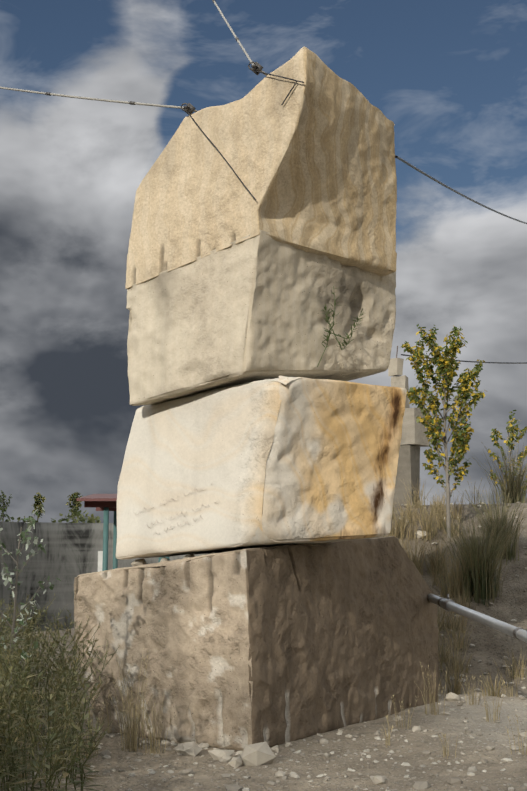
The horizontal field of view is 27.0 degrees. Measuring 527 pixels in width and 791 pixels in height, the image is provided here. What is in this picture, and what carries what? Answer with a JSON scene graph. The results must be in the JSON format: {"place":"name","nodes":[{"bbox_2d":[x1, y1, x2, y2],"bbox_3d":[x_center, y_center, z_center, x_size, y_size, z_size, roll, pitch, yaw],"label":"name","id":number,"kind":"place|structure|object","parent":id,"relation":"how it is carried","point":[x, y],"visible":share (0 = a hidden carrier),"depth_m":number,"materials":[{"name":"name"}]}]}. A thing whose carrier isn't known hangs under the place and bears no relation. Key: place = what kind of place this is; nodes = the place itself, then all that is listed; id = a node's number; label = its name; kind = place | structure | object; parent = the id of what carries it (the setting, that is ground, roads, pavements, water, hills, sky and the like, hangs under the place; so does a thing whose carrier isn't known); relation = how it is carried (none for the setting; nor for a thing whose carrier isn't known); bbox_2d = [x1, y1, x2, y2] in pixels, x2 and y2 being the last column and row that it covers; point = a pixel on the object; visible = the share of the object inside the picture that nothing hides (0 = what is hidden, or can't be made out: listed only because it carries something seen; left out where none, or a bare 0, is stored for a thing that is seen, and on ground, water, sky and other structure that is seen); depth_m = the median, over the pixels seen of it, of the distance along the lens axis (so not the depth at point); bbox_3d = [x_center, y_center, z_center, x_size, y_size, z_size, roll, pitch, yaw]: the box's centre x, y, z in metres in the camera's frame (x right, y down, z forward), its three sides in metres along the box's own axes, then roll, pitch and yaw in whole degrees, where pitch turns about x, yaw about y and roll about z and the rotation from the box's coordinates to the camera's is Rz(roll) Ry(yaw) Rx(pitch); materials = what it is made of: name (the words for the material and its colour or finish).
{"place":"outdoors","nodes":[
{"label":"outdoors","id":0,"kind":"place"},
{"bbox_2d":[0,490,99,522],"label":"trees","id":1,"kind":"object","parent":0,"point":[74,496],"depth_m":79.13,"materials":[{"name":"green plant"}]},
{"bbox_2d":[0,503,526,790],"bbox_3d":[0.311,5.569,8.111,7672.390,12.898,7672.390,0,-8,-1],"label":"ground","id":2,"kind":"structure","parent":0,"point":[508,606],"depth_m":9.29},
{"bbox_2d":[0,507,61,730],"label":"poplar tree","id":3,"kind":"object","parent":2,"relation":"on","point":[21,621],"depth_m":8.60,"materials":[{"name":"green plant"}]},
{"bbox_2d":[0,593,122,790],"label":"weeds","id":4,"kind":"object","parent":2,"relation":"on","point":[23,683],"visible":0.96,"depth_m":7.41,"materials":[{"name":"green plant"}]},
{"bbox_2d":[98,551,102,571],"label":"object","id":5,"kind":"object","parent":2,"relation":"on","point":[100,558],"visible":0.21,"depth_m":20.70,"materials":[{"name":"white plastic"}]},
{"bbox_2d":[0,522,206,632],"bbox_3d":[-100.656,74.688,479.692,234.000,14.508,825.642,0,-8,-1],"label":"quarry wall","id":6,"kind":"structure","parent":2,"relation":"on","point":[71,554],"depth_m":73.29,"materials":[{"name":"grey concrete"}]},
{"bbox_2d":[102,507,169,570],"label":"posts","id":7,"kind":"object","parent":2,"relation":"on","point":[105,539],"visible":0.15,"depth_m":20.63,"materials":[{"name":"teal metal"}]},
{"bbox_2d":[77,494,116,510],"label":"shelter roof","id":8,"kind":"structure","parent":7,"relation":"on","point":[99,502],"depth_m":20.67,"materials":[{"name":"red metal"}]},
{"bbox_2d":[74,536,438,750],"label":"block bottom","id":9,"kind":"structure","parent":2,"relation":"on","point":[275,645],"depth_m":9.78,"materials":[{"name":"stone"}]},
{"bbox_2d":[131,552,214,565],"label":"shim stones","id":10,"kind":"object","parent":9,"relation":"on","point":[137,562],"visible":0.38,"depth_m":10.32,"materials":[{"name":"beige stone"}]},
{"bbox_2d":[116,376,406,559],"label":"white block","id":11,"kind":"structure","parent":9,"relation":"on","point":[282,460],"depth_m":9.74,"materials":[{"name":"stone"}]},
{"bbox_2d":[128,484,218,534],"bbox_3d":[-0.828,1.032,9.925,1.141,0.455,0.004,-7,-11,40],"label":"inscription","id":12,"kind":"object","parent":11,"relation":"attached to","point":[176,513],"visible":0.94,"depth_m":9.88,"materials":[{"name":"beige stone"}]},
{"bbox_2d":[126,230,395,405],"bbox_3d":[0.026,-0.565,10.522,1.556,1.410,2.181,-8,-12,44],"label":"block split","id":13,"kind":"object","parent":11,"relation":"on","point":[246,311],"visible":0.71,"depth_m":9.89,"materials":[{"name":"stone"}]},
{"bbox_2d":[125,46,396,288],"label":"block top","id":14,"kind":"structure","parent":13,"relation":"on","point":[311,160],"depth_m":9.93,"materials":[{"name":"stone"}]},
{"bbox_2d":[0,0,266,114],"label":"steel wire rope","id":15,"kind":"object","parent":14,"relation":"attached to","point":[191,108],"visible":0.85,"depth_m":10.44,"materials":[{"name":"steel"}]},
{"bbox_2d":[188,71,526,363],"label":"black cable","id":16,"kind":"object","parent":15,"relation":"attached to","point":[425,174],"visible":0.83,"depth_m":11.97,"materials":[{"name":"rubber"}]},
{"bbox_2d":[317,286,364,366],"bbox_3d":[0.707,-0.637,9.853,0.444,0.737,0.328,0,-8,-1],"label":"plant sprig","id":17,"kind":"object","parent":13,"relation":"attached to","point":[331,329],"visible":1,"depth_m":9.85,"materials":[{"name":"green plant"}]},
{"bbox_2d":[2,474,526,779],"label":"dry grass stems","id":18,"kind":"object","parent":2,"relation":"on","point":[133,719],"visible":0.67,"depth_m":9.12,"materials":[{"name":"plant"}]},
{"bbox_2d":[9,501,526,790],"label":"gravel stones","id":19,"kind":"object","parent":2,"relation":"on","point":[236,786],"visible":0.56,"depth_m":8.57,"materials":[{"name":"grey gravel"}]},
{"bbox_2d":[97,530,468,783],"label":"rocks","id":20,"kind":"object","parent":2,"relation":"on","point":[258,754],"visible":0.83,"depth_m":8.66,"materials":[{"name":"beige stone"}]},
{"bbox_2d":[388,358,429,504],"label":"block pile","id":21,"kind":"object","parent":2,"relation":"on","point":[414,439],"visible":0.52,"depth_m":41.25,"materials":[{"name":"concrete"}]},
{"bbox_2d":[383,442,526,697],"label":"grass","id":22,"kind":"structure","parent":2,"relation":"on","point":[477,576],"depth_m":15.87,"materials":[{"name":"plant"}]},
{"bbox_2d":[428,594,526,693],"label":"steel pipe","id":23,"kind":"object","parent":2,"relation":"on","point":[517,633],"visible":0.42,"depth_m":10.29,"materials":[{"name":"silver metal"}]},
{"bbox_2d":[0,0,526,522],"label":"sky","id":24,"kind":"structure","parent":0,"point":[450,76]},
{"bbox_2d":[401,324,526,537],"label":"poplar tree","id":25,"kind":"object","parent":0,"point":[444,363],"depth_m":17.48,"materials":[{"name":"green plant"}]}
]}

